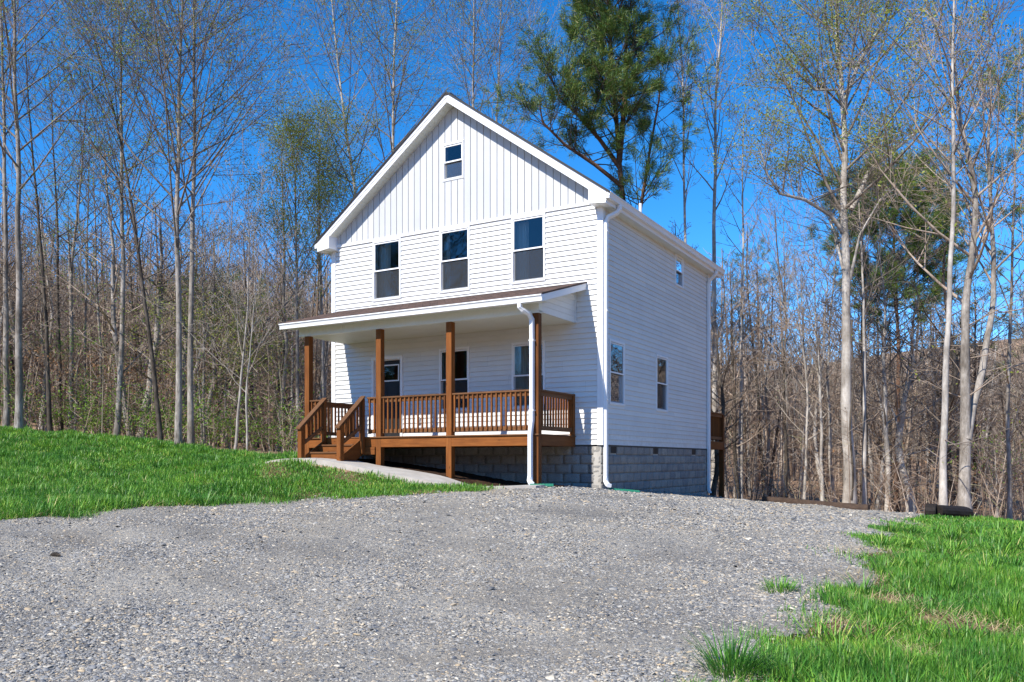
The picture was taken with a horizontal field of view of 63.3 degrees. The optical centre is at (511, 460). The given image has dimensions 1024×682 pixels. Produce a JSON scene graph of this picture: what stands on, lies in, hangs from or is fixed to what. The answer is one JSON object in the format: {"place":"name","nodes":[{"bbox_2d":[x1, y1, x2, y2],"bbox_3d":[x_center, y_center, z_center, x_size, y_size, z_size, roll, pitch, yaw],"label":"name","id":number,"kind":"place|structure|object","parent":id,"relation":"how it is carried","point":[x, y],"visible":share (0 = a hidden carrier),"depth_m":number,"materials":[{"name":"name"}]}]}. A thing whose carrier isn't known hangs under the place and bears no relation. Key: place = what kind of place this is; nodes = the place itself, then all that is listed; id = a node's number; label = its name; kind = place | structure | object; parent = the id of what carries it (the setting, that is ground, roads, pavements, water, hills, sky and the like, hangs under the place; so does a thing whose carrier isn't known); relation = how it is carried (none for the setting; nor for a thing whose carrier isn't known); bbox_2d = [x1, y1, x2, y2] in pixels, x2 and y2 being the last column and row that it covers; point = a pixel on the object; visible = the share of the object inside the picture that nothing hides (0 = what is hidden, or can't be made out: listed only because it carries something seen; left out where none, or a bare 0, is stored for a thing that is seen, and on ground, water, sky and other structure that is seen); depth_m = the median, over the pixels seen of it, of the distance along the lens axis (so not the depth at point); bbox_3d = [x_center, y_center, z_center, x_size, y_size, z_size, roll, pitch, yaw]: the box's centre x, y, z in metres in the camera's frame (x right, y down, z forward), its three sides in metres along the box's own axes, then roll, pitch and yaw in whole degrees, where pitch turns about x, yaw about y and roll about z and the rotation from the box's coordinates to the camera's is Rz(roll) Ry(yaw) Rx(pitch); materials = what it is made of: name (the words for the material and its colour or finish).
{"place":"outdoors","nodes":[
{"label":"outdoors","id":0,"kind":"place"},
{"bbox_2d":[265,458,545,488],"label":"walkway","id":1,"kind":"structure","parent":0,"point":[412,475],"depth_m":17.45,"materials":[{"name":"concrete"}]},
{"bbox_2d":[0,485,924,681],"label":"gravel driveway","id":2,"kind":"structure","parent":0,"point":[197,585],"depth_m":8.35,"materials":[{"name":"grey gravel"}]},
{"bbox_2d":[661,617,805,681],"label":"grass tuft","id":3,"kind":"object","parent":2,"relation":"on","point":[731,657],"visible":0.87,"depth_m":5.69,"materials":[{"name":"green plant"}]},
{"bbox_2d":[0,339,1023,680],"bbox_3d":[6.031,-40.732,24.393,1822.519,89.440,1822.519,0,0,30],"label":"ground","id":4,"kind":"structure","parent":0,"point":[730,483],"depth_m":54.75,"materials":[{"name":"brown plant"}]},
{"bbox_2d":[0,169,55,390],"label":"tree","id":5,"kind":"object","parent":4,"relation":"on","point":[1,313],"visible":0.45,"depth_m":32.22,"materials":[{"name":"brown plant"}]},
{"bbox_2d":[0,193,63,394],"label":"tree","id":6,"kind":"object","parent":4,"relation":"on","point":[1,226],"visible":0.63,"depth_m":29.80,"materials":[{"name":"brown plant"}]},
{"bbox_2d":[0,0,73,426],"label":"tree","id":7,"kind":"object","parent":4,"relation":"on","point":[6,420],"visible":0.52,"depth_m":28.96,"materials":[{"name":"grey plant"}]},
{"bbox_2d":[0,189,77,426],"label":"tree","id":8,"kind":"object","parent":4,"relation":"on","point":[11,311],"visible":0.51,"depth_m":32.65,"materials":[{"name":"grey plant"}]},
{"bbox_2d":[0,215,91,429],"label":"tree","id":9,"kind":"object","parent":4,"relation":"on","point":[41,316],"visible":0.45,"depth_m":34.01,"materials":[{"name":"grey plant"}]},
{"bbox_2d":[0,331,106,430],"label":"understory tree","id":10,"kind":"object","parent":4,"relation":"on","point":[50,355],"visible":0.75,"depth_m":29.96,"materials":[{"name":"brown plant"}]},
{"bbox_2d":[0,247,108,420],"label":"tree","id":11,"kind":"object","parent":4,"relation":"on","point":[12,361],"visible":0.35,"depth_m":35.47,"materials":[{"name":"brown plant"}]},
{"bbox_2d":[1,190,110,428],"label":"tree","id":12,"kind":"object","parent":4,"relation":"on","point":[45,266],"visible":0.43,"depth_m":38.24,"materials":[{"name":"brown plant"}]},
{"bbox_2d":[0,0,126,431],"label":"tree","id":13,"kind":"object","parent":4,"relation":"on","point":[48,400],"visible":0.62,"depth_m":28.97,"materials":[{"name":"grey plant"}]},
{"bbox_2d":[2,315,142,430],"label":"understory tree","id":14,"kind":"object","parent":4,"relation":"on","point":[77,379],"visible":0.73,"depth_m":30.93,"materials":[{"name":"brown plant"}]},
{"bbox_2d":[0,39,146,430],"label":"tree","id":15,"kind":"object","parent":4,"relation":"on","point":[57,303],"visible":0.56,"depth_m":30.96,"materials":[{"name":"grey plant"}]},
{"bbox_2d":[0,36,155,429],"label":"tree","id":16,"kind":"object","parent":4,"relation":"on","point":[71,357],"visible":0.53,"depth_m":32.96,"materials":[{"name":"grey plant"}]},
{"bbox_2d":[21,108,162,434],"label":"tree","id":17,"kind":"object","parent":4,"relation":"on","point":[98,320],"visible":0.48,"depth_m":33.95,"materials":[{"name":"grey plant"}]},
{"bbox_2d":[24,107,167,432],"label":"tree","id":18,"kind":"object","parent":4,"relation":"on","point":[85,287],"visible":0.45,"depth_m":34.93,"materials":[{"name":"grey plant"}]},
{"bbox_2d":[0,0,192,429],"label":"tree","id":19,"kind":"object","parent":4,"relation":"on","point":[19,413],"visible":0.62,"depth_m":26.97,"materials":[{"name":"grey plant"}]},
{"bbox_2d":[20,140,201,436],"bbox_3d":[-14.795,-5.867,28.725,6.807,10.310,6.512,0,0,15],"label":"tree","id":20,"kind":"object","parent":4,"relation":"on","point":[113,301],"visible":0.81,"depth_m":28.60,"materials":[{"name":"grey plant"}]},
{"bbox_2d":[21,0,202,435],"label":"tree","id":21,"kind":"object","parent":4,"relation":"on","point":[117,430],"visible":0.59,"depth_m":27.93,"materials":[{"name":"grey plant"}]},
{"bbox_2d":[84,242,184,436],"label":"tree","id":22,"kind":"object","parent":4,"relation":"on","point":[134,318],"visible":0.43,"depth_m":38.55,"materials":[{"name":"brown plant"}]},
{"bbox_2d":[59,329,210,431],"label":"understory tree","id":23,"kind":"object","parent":4,"relation":"on","point":[139,376],"visible":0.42,"depth_m":31.57,"materials":[{"name":"brown plant"}]},
{"bbox_2d":[0,0,276,439],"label":"tree","id":24,"kind":"object","parent":4,"relation":"on","point":[154,375],"visible":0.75,"depth_m":26.36,"materials":[{"name":"grey plant"}]},
{"bbox_2d":[71,197,243,442],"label":"tree","id":25,"kind":"object","parent":4,"relation":"on","point":[184,356],"visible":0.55,"depth_m":31.37,"materials":[{"name":"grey plant"}]},
{"bbox_2d":[44,204,271,438],"bbox_3d":[-12.953,-4.971,30.086,6.606,8.405,7.427,0,0,30],"label":"tree","id":26,"kind":"object","parent":4,"relation":"on","point":[150,384],"visible":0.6,"depth_m":30.45,"materials":[{"name":"grey plant"}]},
{"bbox_2d":[0,0,365,443],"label":"tree","id":27,"kind":"object","parent":4,"relation":"on","point":[178,436],"visible":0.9,"depth_m":25.92,"materials":[{"name":"grey plant"}]},
{"bbox_2d":[111,277,265,444],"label":"understory tree","id":28,"kind":"object","parent":4,"relation":"on","point":[197,354],"visible":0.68,"depth_m":28.58,"materials":[{"name":"brown plant"}]},
{"bbox_2d":[133,151,274,445],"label":"tree","id":29,"kind":"object","parent":4,"relation":"on","point":[202,264],"visible":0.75,"depth_m":29.80,"materials":[{"name":"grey plant"}]},
{"bbox_2d":[126,272,290,445],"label":"tree","id":30,"kind":"object","parent":4,"relation":"on","point":[197,413],"visible":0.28,"depth_m":38.13,"materials":[{"name":"brown plant"}]},
{"bbox_2d":[141,229,281,444],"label":"tree","id":31,"kind":"object","parent":4,"relation":"on","point":[213,368],"visible":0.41,"depth_m":34.73,"materials":[{"name":"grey plant"}]},
{"bbox_2d":[96,0,347,444],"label":"tree","id":32,"kind":"object","parent":4,"relation":"on","point":[190,421],"visible":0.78,"depth_m":26.53,"materials":[{"name":"grey plant"}]},
{"bbox_2d":[144,258,302,446],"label":"tree","id":33,"kind":"object","parent":4,"relation":"on","point":[235,371],"visible":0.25,"depth_m":39.88,"materials":[{"name":"brown plant"}]},
{"bbox_2d":[140,288,318,447],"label":"understory tree","id":34,"kind":"object","parent":4,"relation":"on","point":[235,361],"visible":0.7,"depth_m":30.82,"materials":[{"name":"brown plant"}]},
{"bbox_2d":[137,114,322,449],"bbox_3d":[-8.322,-5.040,26.171,5.635,9.658,4.917,0,0,30],"label":"tree","id":35,"kind":"object","parent":4,"relation":"on","point":[243,349],"visible":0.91,"depth_m":25.96,"materials":[{"name":"grey plant"}]},
{"bbox_2d":[168,200,328,450],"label":"tree","id":36,"kind":"object","parent":4,"relation":"on","point":[254,303],"visible":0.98,"depth_m":25.48,"materials":[{"name":"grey plant"}]},
{"bbox_2d":[197,219,301,447],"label":"tree","id":37,"kind":"object","parent":4,"relation":"on","point":[244,277],"visible":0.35,"depth_m":41.31,"materials":[{"name":"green plant"}]},
{"bbox_2d":[198,141,325,450],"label":"tree","id":38,"kind":"object","parent":4,"relation":"on","point":[285,334],"visible":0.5,"depth_m":33.69,"materials":[{"name":"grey plant"}]},
{"bbox_2d":[234,314,329,452],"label":"tree","id":39,"kind":"object","parent":4,"relation":"on","point":[278,385],"visible":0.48,"depth_m":34.60,"materials":[{"name":"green plant"}]},
{"bbox_2d":[249,276,330,447],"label":"tree","id":40,"kind":"object","parent":4,"relation":"on","point":[291,379],"visible":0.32,"depth_m":37.02,"materials":[{"name":"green plant"}]},
{"bbox_2d":[221,74,391,451],"bbox_3d":[-7.758,-7.417,32.399,6.508,14.386,6.279,0,0,-5],"label":"tree","id":41,"kind":"object","parent":4,"relation":"on","point":[300,140],"visible":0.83,"depth_m":31.83,"materials":[{"name":"green plant"}]},
{"bbox_2d":[246,83,385,397],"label":"tree","id":42,"kind":"object","parent":4,"relation":"on","point":[320,208],"visible":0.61,"depth_m":32.67,"materials":[{"name":"green plant"}]},
{"bbox_2d":[224,0,443,195],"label":"tree","id":43,"kind":"object","parent":4,"relation":"on","point":[337,53],"visible":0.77,"depth_m":32.77,"materials":[{"name":"grey plant"}]},
{"bbox_2d":[297,0,494,163],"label":"tree","id":44,"kind":"object","parent":4,"relation":"on","point":[393,89],"visible":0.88,"depth_m":33.95,"materials":[{"name":"grey plant"}]},
{"bbox_2d":[370,0,568,150],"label":"tree","id":45,"kind":"object","parent":4,"relation":"on","point":[479,55],"visible":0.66,"depth_m":35.18,"materials":[{"name":"grey plant"}]},
{"bbox_2d":[356,458,600,488],"bbox_3d":[-1.767,0.279,18.860,7.760,0.721,2.000,0,0,30],"label":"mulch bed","id":46,"kind":"object","parent":4,"relation":"on","point":[471,478],"visible":0.5,"depth_m":18.69,"materials":[{"name":"brown soil"}]},
{"bbox_2d":[422,0,570,152],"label":"tree","id":47,"kind":"object","parent":4,"relation":"on","point":[499,70],"visible":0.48,"depth_m":36.97,"materials":[{"name":"grey plant"}]},
{"bbox_2d":[278,91,725,497],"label":"house","id":48,"kind":"structure","parent":4,"relation":"on","point":[508,304],"depth_m":19.27,"materials":[{"name":"plastic"}]},
{"bbox_2d":[373,237,401,301],"bbox_3d":[-3.056,-4.703,20.798,0.907,1.607,0.284,0,0,30],"label":"window","id":49,"kind":"structure","parent":48,"relation":"in","point":[382,268],"depth_m":20.93,"materials":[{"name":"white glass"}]},
{"bbox_2d":[384,360,399,435],"bbox_3d":[-3.075,-1.527,20.754,0.785,1.915,0.100,0,0,30],"label":"door","id":50,"kind":"structure","parent":48,"relation":"in","point":[391,387],"depth_m":20.69,"materials":[{"name":"white glass"}]},
{"bbox_2d":[439,346,469,411],"bbox_3d":[-1.307,-1.868,19.771,0.884,1.597,0.284,0,0,30],"label":"window","id":51,"kind":"structure","parent":48,"relation":"in","point":[441,351],"depth_m":19.85,"materials":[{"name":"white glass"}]},
{"bbox_2d":[439,225,470,293],"bbox_3d":[-1.296,-4.703,19.764,0.898,1.607,0.284,0,0,30],"label":"window","id":52,"kind":"structure","parent":48,"relation":"in","point":[444,240],"depth_m":19.86,"materials":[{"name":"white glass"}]},
{"bbox_2d":[511,212,545,284],"bbox_3d":[0.426,-4.703,18.752,0.893,1.607,0.284,0,0,30],"label":"window","id":53,"kind":"structure","parent":48,"relation":"in","point":[520,248],"depth_m":18.88,"materials":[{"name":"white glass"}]},
{"bbox_2d":[512,340,544,408],"bbox_3d":[0.426,-1.868,18.753,0.874,1.597,0.284,0,0,30],"label":"window","id":54,"kind":"structure","parent":48,"relation":"in","point":[520,374],"depth_m":18.91,"materials":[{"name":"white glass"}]},
{"bbox_2d":[608,338,624,406],"bbox_3d":[2.270,-1.930,18.423,0.164,1.434,0.859,0,0,30],"label":"window","id":55,"kind":"structure","parent":48,"relation":"in","point":[616,386],"depth_m":18.54,"materials":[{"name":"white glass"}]},
{"bbox_2d":[655,354,667,412],"bbox_3d":[3.705,-1.922,20.865,0.164,1.419,0.844,0,0,30],"label":"window","id":56,"kind":"structure","parent":48,"relation":"in","point":[664,360],"depth_m":21.14,"materials":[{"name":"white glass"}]},
{"bbox_2d":[0,190,1023,513],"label":"wood","id":57,"kind":"object","parent":4,"relation":"on","point":[774,432],"visible":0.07,"depth_m":48.37,"materials":[{"name":"plant"}]},
{"bbox_2d":[479,0,727,208],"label":"pine tree","id":58,"kind":"object","parent":4,"relation":"on","point":[610,25],"visible":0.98,"depth_m":31.23,"materials":[{"name":"green plant"}]},
{"bbox_2d":[627,0,733,242],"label":"tree","id":59,"kind":"object","parent":4,"relation":"on","point":[685,193],"visible":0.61,"depth_m":32.97,"materials":[{"name":"grey plant"}]},
{"bbox_2d":[644,0,774,496],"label":"tree","id":60,"kind":"object","parent":4,"relation":"on","point":[714,367],"visible":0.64,"depth_m":35.94,"materials":[{"name":"grey plant"}]},
{"bbox_2d":[669,217,778,494],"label":"tree","id":61,"kind":"object","parent":4,"relation":"on","point":[728,332],"visible":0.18,"depth_m":35.95,"materials":[{"name":"brown plant"}]},
{"bbox_2d":[693,89,775,498],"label":"tree","id":62,"kind":"object","parent":4,"relation":"on","point":[740,413],"visible":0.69,"depth_m":34.96,"materials":[{"name":"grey plant"}]},
{"bbox_2d":[710,316,771,496],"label":"tree","id":63,"kind":"object","parent":4,"relation":"on","point":[716,469],"visible":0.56,"depth_m":29.74,"materials":[{"name":"brown plant"}]},
{"bbox_2d":[711,273,778,496],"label":"tree","id":64,"kind":"object","parent":4,"relation":"on","point":[721,352],"visible":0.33,"depth_m":41.35,"materials":[{"name":"brown plant"}]},
{"bbox_2d":[711,265,788,497],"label":"tree","id":65,"kind":"object","parent":4,"relation":"on","point":[745,360],"visible":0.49,"depth_m":41.68,"materials":[{"name":"brown plant"}]},
{"bbox_2d":[711,258,798,498],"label":"tree","id":66,"kind":"object","parent":4,"relation":"on","point":[733,369],"visible":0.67,"depth_m":34.34,"materials":[{"name":"brown plant"}]},
{"bbox_2d":[716,226,805,479],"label":"pine tree","id":67,"kind":"object","parent":4,"relation":"on","point":[762,256],"visible":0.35,"depth_m":59.74,"materials":[{"name":"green plant"}]},
{"bbox_2d":[718,218,816,495],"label":"tree","id":68,"kind":"object","parent":4,"relation":"on","point":[757,386],"visible":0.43,"depth_m":46.45,"materials":[{"name":"brown plant"}]},
{"bbox_2d":[729,206,833,496],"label":"tree","id":69,"kind":"object","parent":4,"relation":"on","point":[787,410],"visible":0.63,"depth_m":37.53,"materials":[{"name":"grey plant"}]},
{"bbox_2d":[711,264,873,495],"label":"tree","id":70,"kind":"object","parent":4,"relation":"on","point":[767,422],"visible":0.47,"depth_m":41.68,"materials":[{"name":"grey plant"}]},
{"bbox_2d":[713,182,872,497],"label":"tree","id":71,"kind":"object","parent":4,"relation":"on","point":[786,447],"visible":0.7,"depth_m":33.92,"materials":[{"name":"brown plant"}]},
{"bbox_2d":[732,234,876,498],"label":"tree","id":72,"kind":"object","parent":4,"relation":"on","point":[807,413],"visible":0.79,"depth_m":31.97,"materials":[{"name":"brown plant"}]},
{"bbox_2d":[760,260,858,498],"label":"tree","id":73,"kind":"object","parent":4,"relation":"on","point":[801,468],"visible":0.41,"depth_m":39.08,"materials":[{"name":"brown plant"}]},
{"bbox_2d":[762,302,860,498],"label":"tree","id":74,"kind":"object","parent":4,"relation":"on","point":[818,419],"visible":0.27,"depth_m":41.27,"materials":[{"name":"brown plant"}]},
{"bbox_2d":[757,217,874,500],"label":"tree","id":75,"kind":"object","parent":4,"relation":"on","point":[821,428],"visible":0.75,"depth_m":31.45,"materials":[{"name":"brown plant"}]},
{"bbox_2d":[762,496,869,509],"bbox_3d":[7.820,1.131,21.549,0.157,0.311,2.980,0,0,-40],"label":"landscape timber","id":76,"kind":"object","parent":4,"relation":"on","point":[854,506],"visible":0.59,"depth_m":21.37,"materials":[{"name":"brown wood"}]},
{"bbox_2d":[778,273,872,500],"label":"tree","id":77,"kind":"object","parent":4,"relation":"on","point":[815,437],"visible":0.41,"depth_m":37.31,"materials":[{"name":"brown plant"}]},
{"bbox_2d":[763,221,907,501],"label":"tree","id":78,"kind":"object","parent":4,"relation":"on","point":[829,435],"visible":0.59,"depth_m":32.13,"materials":[{"name":"brown plant"}]},
{"bbox_2d":[664,513,1023,681],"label":"grass","id":79,"kind":"structure","parent":4,"relation":"on","point":[1000,654],"depth_m":7.13,"materials":[{"name":"green plant"}]},
{"bbox_2d":[667,0,1023,503],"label":"tree","id":80,"kind":"object","parent":4,"relation":"on","point":[842,228],"visible":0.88,"depth_m":25.75,"materials":[{"name":"beige plant"}]},
{"bbox_2d":[774,121,950,503],"bbox_3d":[11.085,-4.553,26.756,4.962,12.488,4.068,0,0,-6],"label":"tree","id":81,"kind":"object","parent":4,"relation":"on","point":[863,456],"visible":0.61,"depth_m":26.45,"materials":[{"name":"brown plant"}]},
{"bbox_2d":[790,351,949,491],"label":"tree","id":82,"kind":"object","parent":4,"relation":"on","point":[834,433],"visible":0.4,"depth_m":33.01,"materials":[{"name":"brown plant"}]},
{"bbox_2d":[760,187,989,503],"bbox_3d":[12.864,-4.198,30.146,4.607,12.243,8.832,0,0,-45],"label":"tree","id":83,"kind":"object","parent":4,"relation":"on","point":[861,361],"visible":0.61,"depth_m":30.21,"materials":[{"name":"brown plant"}]},
{"bbox_2d":[790,205,962,511],"bbox_3d":[13.169,-3.602,29.510,6.202,11.104,4.942,0,0,13],"label":"tree","id":84,"kind":"object","parent":4,"relation":"on","point":[884,410],"visible":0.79,"depth_m":29.45,"materials":[{"name":"brown plant"}]},
{"bbox_2d":[834,355,934,509],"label":"tree","id":85,"kind":"object","parent":4,"relation":"on","point":[882,468],"visible":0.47,"depth_m":38.30,"materials":[{"name":"brown plant"}]},
{"bbox_2d":[805,143,983,511],"bbox_3d":[18.603,-6.480,40.373,8.025,18.074,8.737,0,0,30],"label":"pine tree","id":86,"kind":"object","parent":4,"relation":"on","point":[931,268],"visible":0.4,"depth_m":39.13,"materials":[{"name":"green plant"}]},
{"bbox_2d":[831,313,958,509],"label":"tree","id":87,"kind":"object","parent":4,"relation":"on","point":[890,398],"visible":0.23,"depth_m":41.47,"materials":[{"name":"brown plant"}]},
{"bbox_2d":[787,0,1023,504],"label":"tree","id":88,"kind":"object","parent":4,"relation":"on","point":[943,498],"visible":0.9,"depth_m":20.46,"materials":[{"name":"beige plant"}]},
{"bbox_2d":[807,0,1023,508],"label":"tree","id":89,"kind":"object","parent":4,"relation":"on","point":[968,406],"visible":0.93,"depth_m":20.97,"materials":[{"name":"grey plant"}]},
{"bbox_2d":[833,284,1002,512],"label":"tree","id":90,"kind":"object","parent":4,"relation":"on","point":[911,505],"visible":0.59,"depth_m":31.48,"materials":[{"name":"brown plant"}]},
{"bbox_2d":[834,356,1001,504],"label":"tree","id":91,"kind":"object","parent":4,"relation":"on","point":[937,433],"visible":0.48,"depth_m":34.80,"materials":[{"name":"brown plant"}]},
{"bbox_2d":[815,219,1023,504],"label":"tree","id":92,"kind":"object","parent":4,"relation":"on","point":[952,390],"visible":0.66,"depth_m":28.70,"materials":[{"name":"brown plant"}]},
{"bbox_2d":[884,3,1023,519],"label":"tree","id":93,"kind":"object","parent":4,"relation":"on","point":[1009,477],"visible":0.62,"depth_m":23.98,"materials":[{"name":"grey plant"}]},
{"bbox_2d":[887,324,1023,505],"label":"tree","id":94,"kind":"object","parent":4,"relation":"on","point":[948,448],"visible":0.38,"depth_m":37.14,"materials":[{"name":"brown plant"}]},
{"bbox_2d":[922,259,1023,508],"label":"pine tree","id":95,"kind":"object","parent":4,"relation":"on","point":[974,335],"visible":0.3,"depth_m":45.90,"materials":[{"name":"green plant"}]},
{"bbox_2d":[937,430,1023,517],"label":"understory tree","id":96,"kind":"object","parent":4,"relation":"on","point":[995,475],"visible":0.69,"depth_m":26.00,"materials":[{"name":"grey plant"}]},
{"bbox_2d":[943,36,1023,262],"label":"pine tree","id":97,"kind":"object","parent":4,"relation":"on","point":[1007,156],"visible":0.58,"depth_m":34.13,"materials":[{"name":"green plant"}]},
{"bbox_2d":[957,349,1023,514],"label":"tree","id":98,"kind":"object","parent":4,"relation":"on","point":[1014,409],"visible":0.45,"depth_m":40.97,"materials":[{"name":"brown plant"}]},
{"bbox_2d":[0,0,1023,370],"label":"sky","id":99,"kind":"structure","parent":0,"point":[669,205],"materials":[{"name":"blue"}]},
{"bbox_2d":[0,427,1023,681],"bbox_3d":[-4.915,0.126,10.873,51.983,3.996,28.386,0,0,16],"label":"lawn","id":100,"kind":"structure","parent":0,"point":[833,623],"depth_m":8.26,"materials":[{"name":"plant"}]},
{"bbox_2d":[0,424,503,519],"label":"grass","id":101,"kind":"structure","parent":100,"relation":"on","point":[239,472],"depth_m":16.42,"materials":[{"name":"green plant"}]},
{"bbox_2d":[0,311,1023,520],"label":"undergrowth","id":102,"kind":"object","parent":100,"relation":"on","point":[810,494],"depth_m":29.10,"materials":[{"name":"brown plant"}]},
{"bbox_2d":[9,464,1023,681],"bbox_3d":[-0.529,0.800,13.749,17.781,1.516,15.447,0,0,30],"label":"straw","id":103,"kind":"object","parent":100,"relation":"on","point":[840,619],"visible":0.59,"depth_m":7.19,"materials":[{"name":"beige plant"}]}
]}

